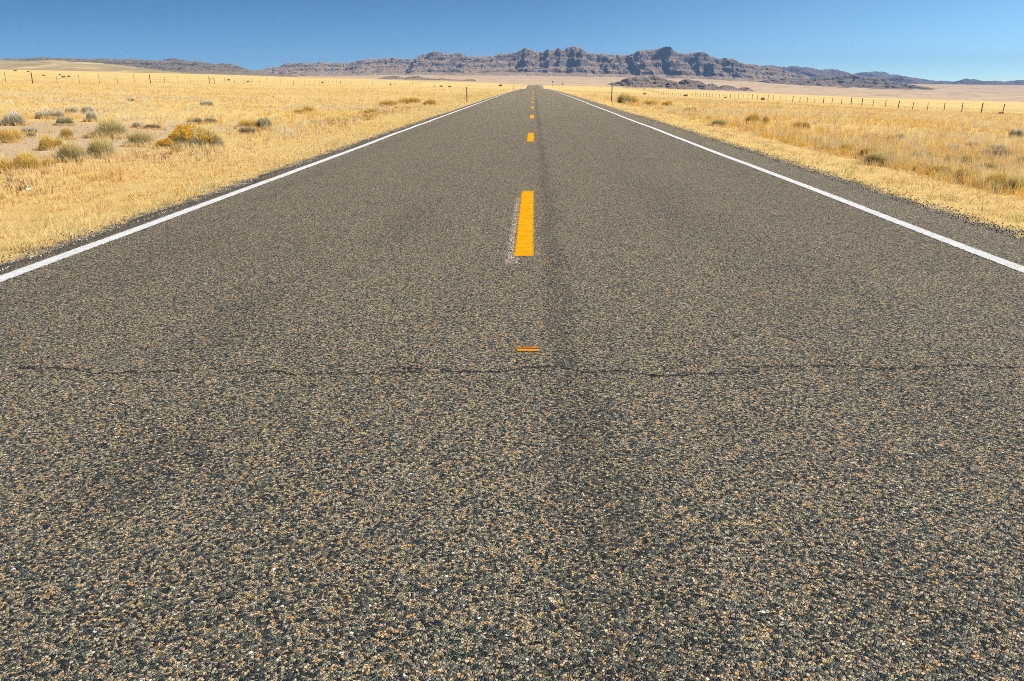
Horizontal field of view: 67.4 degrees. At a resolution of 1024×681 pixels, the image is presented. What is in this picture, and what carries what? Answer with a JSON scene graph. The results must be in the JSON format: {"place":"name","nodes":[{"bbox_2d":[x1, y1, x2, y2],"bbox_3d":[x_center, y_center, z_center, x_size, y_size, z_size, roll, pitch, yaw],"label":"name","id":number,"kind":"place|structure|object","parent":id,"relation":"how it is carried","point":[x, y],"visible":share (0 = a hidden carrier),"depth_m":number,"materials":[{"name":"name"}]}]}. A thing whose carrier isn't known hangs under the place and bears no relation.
{"place":"outdoors","nodes":[
{"label":"outdoors","id":0,"kind":"place"},
{"bbox_2d":[0,60,190,73],"bbox_3d":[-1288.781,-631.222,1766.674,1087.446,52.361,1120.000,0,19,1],"label":"hill","id":1,"kind":"structure","parent":0,"point":[56,65],"depth_m":1648.44,"materials":[{"name":"beige sand"}]},
{"bbox_2d":[0,57,278,75],"bbox_3d":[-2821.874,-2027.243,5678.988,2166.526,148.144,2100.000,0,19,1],"label":"mountains","id":2,"kind":"structure","parent":0,"point":[196,67],"depth_m":5751.33,"materials":[{"name":"grey stone"}]},
{"bbox_2d":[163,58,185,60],"bbox_3d":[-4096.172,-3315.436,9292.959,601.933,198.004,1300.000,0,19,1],"label":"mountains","id":3,"kind":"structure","parent":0,"point":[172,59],"depth_m":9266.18,"materials":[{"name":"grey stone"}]},
{"bbox_2d":[279,74,297,76],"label":"hills","id":4,"kind":"structure","parent":0,"point":[286,75],"depth_m":4336.08,"materials":[{"name":"stone"}]},
{"bbox_2d":[378,76,475,80],"bbox_3d":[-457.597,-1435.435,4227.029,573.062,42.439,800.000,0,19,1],"label":"hills","id":5,"kind":"structure","parent":0,"point":[408,78],"depth_m":4184.68,"materials":[{"name":"stone"}]},
{"bbox_2d":[0,85,1023,680],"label":"road","id":6,"kind":"structure","parent":0,"point":[742,415],"depth_m":3.09,"materials":[{"name":"grey asphalt"}]},
{"bbox_2d":[517,347,538,350],"bbox_3d":[0.080,0.043,3.948,0.112,0.011,0.032,0,19,1],"label":"lane marker tab","id":7,"kind":"object","parent":6,"relation":"on","point":[527,349],"visible":1,"depth_m":3.95,"materials":[{"name":"orange plastic"}]},
{"bbox_2d":[0,69,1023,265],"bbox_3d":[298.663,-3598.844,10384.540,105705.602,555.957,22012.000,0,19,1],"label":"ground","id":8,"kind":"structure","parent":0,"point":[975,95],"depth_m":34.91,"materials":[{"name":"yellow plant"}]},
{"bbox_2d":[0,127,24,142],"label":"rabbitbrush","id":9,"kind":"object","parent":8,"relation":"on","point":[7,134],"visible":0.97,"depth_m":18.28,"materials":[{"name":"yellow plant"}]},
{"bbox_2d":[1,110,24,124],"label":"sagebrush","id":10,"kind":"object","parent":8,"relation":"on","point":[15,117],"visible":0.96,"depth_m":23.12,"materials":[{"name":"grey plant"}]},
{"bbox_2d":[0,150,41,173],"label":"rabbitbrush","id":11,"kind":"object","parent":8,"relation":"on","point":[28,160],"visible":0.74,"depth_m":12.88,"materials":[{"name":"yellow plant"}]},
{"bbox_2d":[22,126,38,133],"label":"sagebrush","id":12,"kind":"object","parent":8,"relation":"on","point":[28,129],"visible":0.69,"depth_m":20.93,"materials":[{"name":"grey plant"}]},
{"bbox_2d":[35,110,47,118],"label":"sagebrush","id":13,"kind":"object","parent":8,"relation":"on","point":[38,114],"visible":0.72,"depth_m":26.99,"materials":[{"name":"grey plant"}]},
{"bbox_2d":[41,156,56,166],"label":"rabbitbrush","id":14,"kind":"object","parent":8,"relation":"on","point":[51,159],"visible":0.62,"depth_m":13.86,"materials":[{"name":"yellow plant"}]},
{"bbox_2d":[38,134,64,149],"bbox_3d":[-10.210,-4.413,17.026,0.576,0.409,0.458,-12,22,-31],"label":"rabbitbrush","id":15,"kind":"object","parent":8,"relation":"on","point":[45,141],"visible":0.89,"depth_m":16.95,"materials":[{"name":"yellow plant"}]},
{"bbox_2d":[46,109,63,116],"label":"sagebrush","id":16,"kind":"object","parent":8,"relation":"on","point":[57,113],"visible":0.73,"depth_m":27.09,"materials":[{"name":"grey plant"}]},
{"bbox_2d":[55,117,74,124],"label":"sagebrush","id":17,"kind":"object","parent":8,"relation":"on","point":[63,121],"visible":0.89,"depth_m":23.98,"materials":[{"name":"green plant"}]},
{"bbox_2d":[59,127,73,138],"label":"rabbitbrush","id":18,"kind":"object","parent":8,"relation":"on","point":[65,132],"visible":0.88,"depth_m":19.57,"materials":[{"name":"yellow plant"}]},
{"bbox_2d":[55,138,87,161],"bbox_3d":[-8.531,-3.664,14.802,0.559,0.529,0.632,1,19,2],"label":"rabbitbrush","id":19,"kind":"object","parent":8,"relation":"on","point":[70,150],"visible":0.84,"depth_m":14.68,"materials":[{"name":"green plant"}]},
{"bbox_2d":[65,105,77,113],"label":"sagebrush","id":20,"kind":"object","parent":8,"relation":"on","point":[72,109],"visible":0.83,"depth_m":30.95,"materials":[{"name":"grey plant"}]},
{"bbox_2d":[81,105,93,111],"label":"sagebrush","id":21,"kind":"object","parent":8,"relation":"on","point":[85,108],"visible":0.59,"depth_m":31.33,"materials":[{"name":"grey plant"}]},
{"bbox_2d":[85,110,96,119],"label":"sagebrush","id":22,"kind":"object","parent":8,"relation":"on","point":[90,115],"visible":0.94,"depth_m":26.20,"materials":[{"name":"grey plant"}]},
{"bbox_2d":[86,136,116,158],"bbox_3d":[-8.312,-3.921,15.536,0.582,0.566,0.780,3,19,10],"label":"rabbitbrush","id":23,"kind":"object","parent":8,"relation":"on","point":[96,147],"visible":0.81,"depth_m":15.38,"materials":[{"name":"green plant"}]},
{"bbox_2d":[93,117,127,137],"bbox_3d":[-10.516,-5.582,20.123,0.830,0.678,1.130,-1,19,-2],"label":"rabbitbrush","id":24,"kind":"object","parent":8,"relation":"on","point":[108,126],"visible":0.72,"depth_m":19.95,"materials":[{"name":"green plant"}]},
{"bbox_2d":[132,120,141,127],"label":"sagebrush","id":25,"kind":"object","parent":8,"relation":"on","point":[135,124],"visible":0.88,"depth_m":24.09,"materials":[{"name":"grey plant"}]},
{"bbox_2d":[127,129,156,146],"bbox_3d":[-8.806,-4.819,18.257,0.601,0.499,0.806,8,20,23],"label":"rabbitbrush","id":26,"kind":"object","parent":8,"relation":"on","point":[138,137],"visible":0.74,"depth_m":18.10,"materials":[{"name":"green plant"}]},
{"bbox_2d":[142,123,160,128],"bbox_3d":[-11.190,-6.662,23.855,0.599,0.238,0.641,-16,25,-40],"label":"dead brush","id":27,"kind":"object","parent":8,"relation":"on","point":[154,126],"visible":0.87,"depth_m":23.76,"materials":[{"name":"brown plant"}]},
{"bbox_2d":[156,138,174,148],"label":"flowering shrub","id":28,"kind":"object","parent":8,"relation":"on","point":[165,142],"visible":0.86,"depth_m":17.55,"materials":[{"name":"yellow plant"}]},
{"bbox_2d":[168,124,207,143],"bbox_3d":[-7.633,-4.808,18.049,1.171,0.598,1.081,7,20,21],"label":"flowering shrub","id":29,"kind":"object","parent":8,"relation":"on","point":[180,132],"visible":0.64,"depth_m":17.75,"materials":[{"name":"yellow plant"}]},
{"bbox_2d":[186,114,202,123],"bbox_3d":[-11.314,-7.875,27.442,0.695,0.390,0.474,4,19,11],"label":"dead brush","id":30,"kind":"object","parent":8,"relation":"on","point":[195,119],"visible":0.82,"depth_m":27.37,"materials":[{"name":"brown plant"}]},
{"bbox_2d":[187,128,224,149],"bbox_3d":[-6.910,-4.537,17.314,0.872,0.548,0.549,-9,20,-25],"label":"flowering shrub","id":31,"kind":"object","parent":8,"relation":"on","point":[211,137],"visible":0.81,"depth_m":17.24,"materials":[{"name":"yellow plant"}]},
{"bbox_2d":[199,100,212,105],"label":"sagebrush","id":32,"kind":"object","parent":8,"relation":"on","point":[203,102],"visible":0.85,"depth_m":41.98,"materials":[{"name":"grey plant"}]},
{"bbox_2d":[203,117,217,122],"bbox_3d":[-10.879,-7.933,27.665,0.557,0.331,0.596,-15,24,-37],"label":"dead brush","id":33,"kind":"object","parent":8,"relation":"on","point":[210,120],"visible":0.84,"depth_m":27.56,"materials":[{"name":"brown plant"}]},
{"bbox_2d":[4,72,435,84],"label":"wire fence","id":34,"kind":"object","parent":8,"relation":"on","point":[32,80],"visible":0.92,"depth_m":126.42,"materials":[{"name":"metal"}]},
{"bbox_2d":[236,118,257,127],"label":"rabbitbrush","id":35,"kind":"object","parent":8,"relation":"on","point":[245,123],"visible":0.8,"depth_m":24.78,"materials":[{"name":"yellow plant"}]},
{"bbox_2d":[237,126,261,133],"bbox_3d":[-7.822,-6.272,22.873,0.864,0.319,0.924,-5,19,-14],"label":"dead brush","id":36,"kind":"object","parent":8,"relation":"on","point":[243,129],"visible":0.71,"depth_m":22.70,"materials":[{"name":"brown plant"}]},
{"bbox_2d":[256,116,272,129],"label":"sagebrush","id":37,"kind":"object","parent":8,"relation":"on","point":[262,122],"visible":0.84,"depth_m":24.82,"materials":[{"name":"green plant"}]},
{"bbox_2d":[293,108,306,113],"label":"rabbitbrush","id":38,"kind":"object","parent":8,"relation":"on","point":[299,110],"visible":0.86,"depth_m":37.54,"materials":[{"name":"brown plant"}]},
{"bbox_2d":[302,105,314,111],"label":"rabbitbrush","id":39,"kind":"object","parent":8,"relation":"on","point":[308,108],"visible":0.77,"depth_m":39.02,"materials":[{"name":"brown plant"}]},
{"bbox_2d":[363,108,376,112],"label":"rabbitbrush","id":40,"kind":"object","parent":8,"relation":"on","point":[370,110],"visible":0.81,"depth_m":38.10,"materials":[{"name":"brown plant"}]},
{"bbox_2d":[379,99,396,104],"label":"rabbitbrush","id":41,"kind":"object","parent":8,"relation":"on","point":[390,102],"visible":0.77,"depth_m":50.07,"materials":[{"name":"brown plant"}]},
{"bbox_2d":[397,97,421,103],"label":"rabbitbrush","id":42,"kind":"object","parent":8,"relation":"on","point":[411,99],"visible":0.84,"depth_m":55.50,"materials":[{"name":"brown plant"}]},
{"bbox_2d":[423,99,436,104],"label":"rabbitbrush","id":43,"kind":"object","parent":8,"relation":"on","point":[430,101],"visible":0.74,"depth_m":51.62,"materials":[{"name":"brown plant"}]},
{"bbox_2d":[0,105,1006,198],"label":"dead weeds","id":44,"kind":"object","parent":8,"relation":"on","point":[81,163],"visible":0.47,"depth_m":15.65,"materials":[{"name":"brown plant"}]},
{"bbox_2d":[0,100,1023,195],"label":"brush undergrowth","id":45,"kind":"object","parent":8,"relation":"on","point":[903,165],"visible":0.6,"depth_m":17.56,"materials":[{"name":"yellow plant"}]},
{"bbox_2d":[616,92,632,103],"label":"rabbitbrush","id":46,"kind":"object","parent":8,"relation":"on","point":[622,98],"visible":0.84,"depth_m":58.13,"materials":[{"name":"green plant"}]},
{"bbox_2d":[631,95,639,103],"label":"rabbitbrush","id":47,"kind":"object","parent":8,"relation":"on","point":[634,98],"visible":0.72,"depth_m":59.55,"materials":[{"name":"yellow plant"}]},
{"bbox_2d":[642,99,657,106],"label":"rabbitbrush","id":48,"kind":"object","parent":8,"relation":"on","point":[647,101],"visible":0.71,"depth_m":54.99,"materials":[{"name":"brown plant"}]},
{"bbox_2d":[661,100,672,105],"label":"rabbitbrush","id":49,"kind":"object","parent":8,"relation":"on","point":[668,102],"visible":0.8,"depth_m":62.15,"materials":[{"name":"yellow plant"}]},
{"bbox_2d":[712,118,727,124],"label":"rabbitbrush","id":50,"kind":"object","parent":8,"relation":"on","point":[720,121],"visible":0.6,"depth_m":26.98,"materials":[{"name":"brown plant"}]},
{"bbox_2d":[745,112,761,122],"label":"rabbitbrush","id":51,"kind":"object","parent":8,"relation":"on","point":[754,116],"visible":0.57,"depth_m":33.49,"materials":[{"name":"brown plant"}]},
{"bbox_2d":[762,116,769,122],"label":"rabbitbrush","id":52,"kind":"object","parent":8,"relation":"on","point":[766,119],"visible":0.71,"depth_m":35.12,"materials":[{"name":"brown plant"}]},
{"bbox_2d":[552,86,1023,232],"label":"dry grass","id":53,"kind":"structure","parent":8,"relation":"on","point":[903,118],"depth_m":28.38,"materials":[{"name":"yellow plant"}]},
{"bbox_2d":[791,119,809,128],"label":"rabbitbrush","id":54,"kind":"object","parent":8,"relation":"on","point":[799,123],"visible":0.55,"depth_m":31.26,"materials":[{"name":"brown plant"}]},
{"bbox_2d":[623,86,1022,113],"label":"wire fence","id":55,"kind":"object","parent":8,"relation":"on","point":[825,99],"visible":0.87,"depth_m":156.96,"materials":[{"name":"brown wood"}]},
{"bbox_2d":[839,142,852,151],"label":"rabbitbrush","id":56,"kind":"object","parent":8,"relation":"on","point":[849,146],"visible":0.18,"depth_m":17.41,"materials":[{"name":"brown plant"}]},
{"bbox_2d":[859,145,876,157],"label":"rabbitbrush","id":57,"kind":"object","parent":8,"relation":"on","point":[863,149],"visible":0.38,"depth_m":15.85,"materials":[{"name":"brown plant"}]},
{"bbox_2d":[863,149,888,166],"bbox_3d":[6.712,-3.364,14.147,0.490,0.378,0.360,2,19,5],"label":"rabbitbrush","id":58,"kind":"object","parent":8,"relation":"on","point":[877,157],"visible":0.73,"depth_m":14.11,"materials":[{"name":"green plant"}]},
{"bbox_2d":[888,133,904,139],"bbox_3d":[13.058,-6.950,26.170,0.809,0.407,0.551,0,19,1],"label":"dead brush","id":59,"kind":"object","parent":8,"relation":"on","point":[897,136],"visible":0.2,"depth_m":26.10,"materials":[{"name":"brown plant"}]},
{"bbox_2d":[909,148,933,158],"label":"rabbitbrush","id":60,"kind":"object","parent":8,"relation":"on","point":[920,154],"visible":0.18,"depth_m":17.00,"materials":[{"name":"brown plant"}]},
{"bbox_2d":[912,161,930,170],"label":"rabbitbrush","id":61,"kind":"object","parent":8,"relation":"on","point":[921,166],"visible":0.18,"depth_m":13.61,"materials":[{"name":"yellow plant"}]},
{"bbox_2d":[925,164,951,174],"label":"rabbitbrush","id":62,"kind":"object","parent":8,"relation":"on","point":[936,166],"visible":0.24,"depth_m":12.95,"materials":[{"name":"yellow plant"}]},
{"bbox_2d":[942,152,954,162],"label":"rabbitbrush","id":63,"kind":"object","parent":8,"relation":"on","point":[949,155],"visible":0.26,"depth_m":16.15,"materials":[{"name":"yellow plant"}]},
{"bbox_2d":[954,165,975,178],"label":"rabbitbrush","id":64,"kind":"object","parent":8,"relation":"on","point":[962,170],"visible":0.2,"depth_m":12.20,"materials":[{"name":"yellow plant"}]},
{"bbox_2d":[958,152,983,163],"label":"rabbitbrush","id":65,"kind":"object","parent":8,"relation":"on","point":[969,155],"visible":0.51,"depth_m":16.60,"materials":[{"name":"yellow plant"}]},
{"bbox_2d":[964,139,980,146],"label":"sagebrush","id":66,"kind":"object","parent":8,"relation":"on","point":[973,143],"visible":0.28,"depth_m":23.40,"materials":[{"name":"beige plant"}]},
{"bbox_2d":[978,159,998,168],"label":"rabbitbrush","id":67,"kind":"object","parent":8,"relation":"on","point":[989,163],"visible":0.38,"depth_m":15.33,"materials":[{"name":"yellow plant"}]},
{"bbox_2d":[982,172,1008,186],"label":"rabbitbrush","id":68,"kind":"object","parent":8,"relation":"on","point":[999,176],"visible":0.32,"depth_m":11.34,"materials":[{"name":"yellow plant"}]},
{"bbox_2d":[989,143,1005,149],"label":"sagebrush","id":69,"kind":"object","parent":8,"relation":"on","point":[1000,145],"visible":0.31,"depth_m":22.12,"materials":[{"name":"beige plant"}]},
{"bbox_2d":[984,147,1014,155],"bbox_3d":[12.442,-4.821,19.711,0.758,0.401,0.812,-6,19,-17],"label":"dead brush","id":70,"kind":"object","parent":8,"relation":"on","point":[1000,151],"visible":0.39,"depth_m":19.57,"materials":[{"name":"brown plant"}]},
{"bbox_2d":[1004,174,1023,192],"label":"rabbitbrush","id":71,"kind":"object","parent":8,"relation":"on","point":[1012,182],"visible":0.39,"depth_m":10.94,"materials":[{"name":"yellow plant"}]},
{"bbox_2d":[1008,127,1023,137],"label":"sagebrush","id":72,"kind":"object","parent":8,"relation":"on","point":[1020,132],"visible":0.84,"depth_m":30.80,"materials":[{"name":"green plant"}]},
{"bbox_2d":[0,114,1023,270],"bbox_3d":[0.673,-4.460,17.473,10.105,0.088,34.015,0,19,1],"label":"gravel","id":73,"kind":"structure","parent":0,"point":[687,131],"depth_m":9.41,"materials":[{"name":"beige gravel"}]},
{"bbox_2d":[0,0,1023,81],"label":"sky","id":74,"kind":"structure","parent":0,"point":[936,40],"materials":[{"name":"blue"}]},
{"bbox_2d":[255,46,810,81],"bbox_3d":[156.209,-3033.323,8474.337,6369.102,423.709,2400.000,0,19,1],"label":"mountains","id":75,"kind":"structure","parent":0,"point":[669,62],"depth_m":8180.75,"materials":[{"name":"grey stone"}]},
{"bbox_2d":[607,76,698,89],"bbox_3d":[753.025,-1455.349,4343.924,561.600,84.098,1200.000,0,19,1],"label":"hills","id":76,"kind":"structure","parent":0,"point":[653,82],"depth_m":4143.39,"materials":[{"name":"grey stone"}]},
{"bbox_2d":[678,79,729,90],"bbox_3d":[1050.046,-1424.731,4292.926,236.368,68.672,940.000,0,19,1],"label":"hills","id":77,"kind":"structure","parent":0,"point":[694,83],"depth_m":4156.94,"materials":[{"name":"grey stone"}]},
{"bbox_2d":[719,85,740,90],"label":"hills","id":78,"kind":"structure","parent":0,"point":[726,87],"depth_m":4192.77,"materials":[{"name":"grey stone"}]},
{"bbox_2d":[739,87,753,90],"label":"hills","id":79,"kind":"structure","parent":0,"point":[745,89],"depth_m":4198.02,"materials":[{"name":"grey stone"}]},
{"bbox_2d":[758,78,846,86],"bbox_3d":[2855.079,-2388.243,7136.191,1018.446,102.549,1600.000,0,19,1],"label":"hills","id":80,"kind":"structure","parent":0,"point":[798,81],"depth_m":6930.85,"materials":[{"name":"grey stone"}]},
{"bbox_2d":[765,65,861,78],"bbox_3d":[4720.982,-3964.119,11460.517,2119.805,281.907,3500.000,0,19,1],"label":"mountains","id":81,"kind":"structure","parent":0,"point":[811,73],"depth_m":11482.21,"materials":[{"name":"grey stone"}]},
{"bbox_2d":[807,74,934,89],"bbox_3d":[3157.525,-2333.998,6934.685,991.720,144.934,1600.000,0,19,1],"label":"hills","id":82,"kind":"structure","parent":0,"point":[849,80],"depth_m":6798.49,"materials":[{"name":"grey stone"}]},
{"bbox_2d":[887,76,932,83],"bbox_3d":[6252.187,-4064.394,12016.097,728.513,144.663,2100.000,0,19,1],"label":"hills","id":83,"kind":"structure","parent":0,"point":[899,79],"depth_m":11785.94,"materials":[{"name":"grey stone"}]},
{"bbox_2d":[853,71,1022,82],"bbox_3d":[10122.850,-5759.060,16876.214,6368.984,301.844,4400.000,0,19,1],"label":"mountains","id":84,"kind":"structure","parent":0,"point":[877,74],"depth_m":16759.16,"materials":[{"name":"grey stone"}]},
{"bbox_2d":[933,78,1023,84],"bbox_3d":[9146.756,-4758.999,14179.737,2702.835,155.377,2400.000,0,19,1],"label":"hills","id":85,"kind":"structure","parent":0,"point":[966,81],"depth_m":14147.47,"materials":[{"name":"grey stone"}]}
]}

